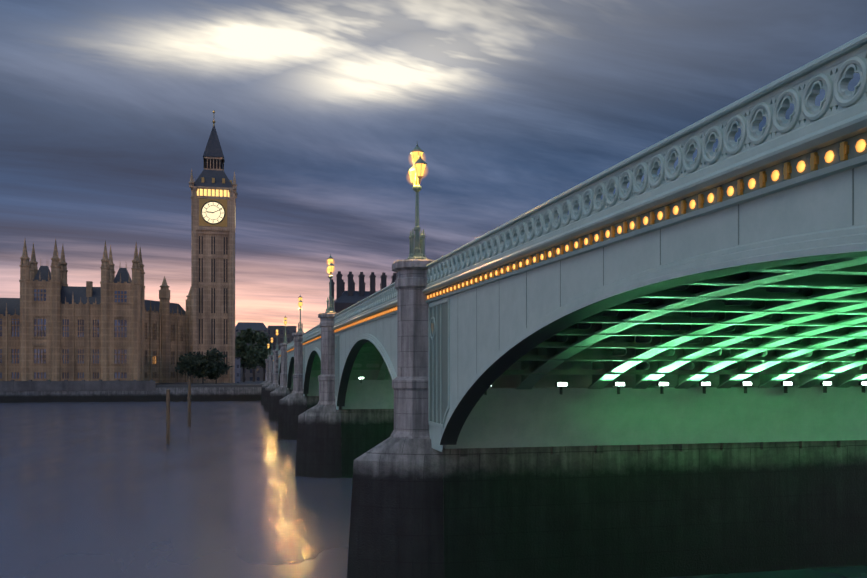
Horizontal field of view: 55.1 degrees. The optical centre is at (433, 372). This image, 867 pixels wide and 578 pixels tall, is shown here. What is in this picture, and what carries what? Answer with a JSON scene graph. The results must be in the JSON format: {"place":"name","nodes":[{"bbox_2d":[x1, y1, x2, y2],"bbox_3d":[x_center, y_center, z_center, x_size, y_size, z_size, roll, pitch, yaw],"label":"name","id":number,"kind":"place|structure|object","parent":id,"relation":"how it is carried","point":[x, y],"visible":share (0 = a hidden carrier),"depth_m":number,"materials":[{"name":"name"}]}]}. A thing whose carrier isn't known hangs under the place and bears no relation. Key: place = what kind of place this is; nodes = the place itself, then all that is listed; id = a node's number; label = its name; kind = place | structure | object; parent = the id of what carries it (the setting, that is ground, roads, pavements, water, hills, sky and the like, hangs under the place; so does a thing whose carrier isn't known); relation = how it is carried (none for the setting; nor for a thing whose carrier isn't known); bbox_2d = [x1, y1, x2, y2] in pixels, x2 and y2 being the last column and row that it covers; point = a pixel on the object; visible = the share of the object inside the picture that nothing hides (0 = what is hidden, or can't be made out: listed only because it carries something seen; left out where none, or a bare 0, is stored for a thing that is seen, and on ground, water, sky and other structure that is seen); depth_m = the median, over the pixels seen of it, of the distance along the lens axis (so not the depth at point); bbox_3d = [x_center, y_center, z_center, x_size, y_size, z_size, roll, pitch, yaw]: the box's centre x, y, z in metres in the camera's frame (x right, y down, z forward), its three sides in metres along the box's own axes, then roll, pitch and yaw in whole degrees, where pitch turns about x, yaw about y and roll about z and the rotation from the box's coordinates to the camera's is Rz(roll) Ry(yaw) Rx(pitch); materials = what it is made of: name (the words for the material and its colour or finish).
{"place":"outdoors","nodes":[
{"label":"outdoors","id":0,"kind":"place"},
{"bbox_2d":[0,379,158,391],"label":"terrace wall","id":1,"kind":"structure","parent":0,"point":[64,385],"depth_m":234.06,"materials":[{"name":"grey stone"}]},
{"bbox_2d":[156,381,263,387],"bbox_3d":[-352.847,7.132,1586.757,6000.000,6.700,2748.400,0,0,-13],"label":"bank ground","id":2,"kind":"structure","parent":0,"point":[185,384],"depth_m":253.15,"materials":[{"name":"grey stone"}]},
{"bbox_2d":[0,239,190,382],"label":"palace building","id":3,"kind":"structure","parent":2,"relation":"on","point":[140,344],"depth_m":245.45,"materials":[{"name":"beige stone"}]},
{"bbox_2d":[0,289,173,378],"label":"windows","id":4,"kind":"structure","parent":3,"relation":"in","point":[35,335],"depth_m":244.35,"materials":[{"name":"glass"}]},
{"bbox_2d":[0,266,184,315],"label":"palace roofs","id":5,"kind":"structure","parent":3,"relation":"on","point":[68,292],"depth_m":247.77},
{"bbox_2d":[0,387,261,402],"bbox_3d":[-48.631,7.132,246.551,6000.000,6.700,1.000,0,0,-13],"label":"river wall","id":6,"kind":"structure","parent":2,"relation":"on","point":[220,394],"depth_m":237.96,"materials":[{"name":"grey stone"}]},
{"bbox_2d":[175,352,207,377],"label":"tree foliage","id":7,"kind":"object","parent":2,"relation":"on","point":[194,361],"depth_m":258.09,"materials":[{"name":"green plant"}]},
{"bbox_2d":[189,347,218,383],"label":"tree foliage","id":8,"kind":"object","parent":2,"relation":"on","point":[210,355],"depth_m":263.17,"materials":[{"name":"green plant"}]},
{"bbox_2d":[198,350,232,383],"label":"tree foliage","id":9,"kind":"object","parent":2,"relation":"on","point":[223,368],"depth_m":269.23,"materials":[{"name":"green plant"}]},
{"bbox_2d":[235,358,239,382],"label":"block","id":10,"kind":"structure","parent":2,"relation":"on","point":[237,370],"depth_m":287.81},
{"bbox_2d":[235,291,377,358],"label":"roofs","id":11,"kind":"structure","parent":10,"relation":"on","point":[346,298],"depth_m":342.65,"materials":[{"name":"stone"}]},
{"bbox_2d":[235,328,259,381],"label":"tree","id":12,"kind":"object","parent":2,"relation":"on","point":[252,338],"depth_m":312.35,"materials":[{"name":"green plant"}]},
{"bbox_2d":[240,331,270,381],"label":"tree","id":13,"kind":"object","parent":2,"relation":"on","point":[261,354],"depth_m":329.78,"materials":[{"name":"green plant"}]},
{"bbox_2d":[250,340,274,380],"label":"tree","id":14,"kind":"object","parent":2,"relation":"on","point":[270,347],"depth_m":347.73,"materials":[{"name":"green plant"}]},
{"bbox_2d":[235,326,296,380],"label":"block","id":15,"kind":"structure","parent":2,"relation":"on","point":[271,332],"depth_m":384.64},
{"bbox_2d":[326,271,395,312],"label":"chimneys","id":16,"kind":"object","parent":2,"relation":"on","point":[340,290],"depth_m":340.43,"materials":[{"name":"brown metal"}]},
{"bbox_2d":[189,157,237,382],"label":"clock tower","id":17,"kind":"structure","parent":0,"point":[219,285],"depth_m":281.98,"materials":[{"name":"beige stone"}]},
{"bbox_2d":[194,126,231,187],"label":"elizabeth tower roofs","id":18,"kind":"structure","parent":17,"relation":"on","point":[213,148],"depth_m":284.29,"materials":[{"name":"grey metal"}]},
{"bbox_2d":[202,202,223,222],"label":"elizabeth tower dials","id":19,"kind":"object","parent":17,"relation":"attached to","point":[215,215],"visible":0.69,"depth_m":280.92,"materials":[{"name":"white glass"}]},
{"bbox_2d":[197,189,228,196],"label":"belfry lights","id":20,"kind":"object","parent":17,"relation":"attached to","point":[213,192],"visible":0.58,"depth_m":281.35},
{"bbox_2d":[199,111,231,226],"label":"tower gilded trim","id":21,"kind":"structure","parent":17,"relation":"attached to","point":[202,222],"depth_m":281.41,"materials":[{"name":"gold metal"}]},
{"bbox_2d":[0,401,866,577],"bbox_3d":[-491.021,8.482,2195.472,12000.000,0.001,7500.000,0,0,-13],"label":"river water","id":22,"kind":"structure","parent":0,"point":[217,489],"depth_m":55.31,"materials":[{"name":"grey liquid"}]},
{"bbox_2d":[166,377,190,443],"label":"wooden posts","id":23,"kind":"object","parent":22,"relation":"in","point":[168,411],"visible":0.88,"depth_m":97.69,"materials":[{"name":"brown wood"}]},
{"bbox_2d":[259,381,866,577],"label":"bridge pier bases","id":24,"kind":"object","parent":22,"relation":"in","point":[421,508],"visible":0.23,"depth_m":34.15,"materials":[{"name":"grey stone"}]},
{"bbox_2d":[265,259,434,438],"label":"bridge pier pillars","id":25,"kind":"structure","parent":24,"relation":"on","point":[410,384],"depth_m":33.22,"materials":[{"name":"grey stone"}]},
{"bbox_2d":[267,143,427,358],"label":"bridge lamp standards","id":26,"kind":"object","parent":25,"relation":"on","point":[417,251],"visible":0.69,"depth_m":33.83,"materials":[{"name":"metal"}]},
{"bbox_2d":[268,176,420,348],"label":"bridge lamp brackets","id":27,"kind":"object","parent":26,"relation":"attached to","point":[418,182],"visible":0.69,"depth_m":33.84,"materials":[{"name":"gold metal"}]},
{"bbox_2d":[268,151,425,347],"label":"lamp lanterns","id":28,"kind":"object","parent":27,"relation":"on","point":[420,169],"depth_m":33.79,"materials":[{"name":"yellow glass"}]},
{"bbox_2d":[273,50,866,357],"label":"bridge parapet","id":29,"kind":"structure","parent":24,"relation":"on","point":[833,81],"depth_m":13.68,"materials":[{"name":"paint"}]},
{"bbox_2d":[273,32,866,451],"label":"bridge","id":30,"kind":"structure","parent":24,"relation":"on","point":[807,214],"depth_m":14.92,"materials":[{"name":"metal"}]},
{"bbox_2d":[278,141,848,356],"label":"bridge gilding","id":31,"kind":"object","parent":30,"relation":"attached to","point":[814,158],"visible":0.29,"depth_m":14.88,"materials":[{"name":"gold metal"}]},
{"bbox_2d":[273,139,865,360],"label":"parapet lights","id":32,"kind":"object","parent":30,"relation":"attached to","point":[829,154],"visible":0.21,"depth_m":14.05},
{"bbox_2d":[273,251,866,444],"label":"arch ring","id":33,"kind":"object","parent":24,"relation":"on","point":[490,376],"depth_m":21.41,"materials":[{"name":"metal"}]},
{"bbox_2d":[290,362,866,448],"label":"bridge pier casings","id":34,"kind":"object","parent":24,"relation":"on","point":[507,413],"visible":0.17,"depth_m":34.30,"materials":[{"name":"grey stone"}]},
{"bbox_2d":[292,256,866,388],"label":"arch ribs","id":35,"kind":"object","parent":24,"relation":"on","point":[806,322],"visible":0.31,"depth_m":26.86,"materials":[{"name":"green metal"}]},
{"bbox_2d":[358,377,866,394],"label":"floodlights","id":36,"kind":"object","parent":35,"relation":"attached to","point":[745,388],"visible":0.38,"depth_m":34.44,"materials":[{"name":"grey metal"}]},
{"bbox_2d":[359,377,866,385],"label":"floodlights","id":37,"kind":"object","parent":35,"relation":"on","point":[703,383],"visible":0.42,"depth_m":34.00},
{"bbox_2d":[0,0,866,332],"label":"sky","id":38,"kind":"structure","parent":0,"point":[321,108],"materials":[{"name":"blue"}]}
]}

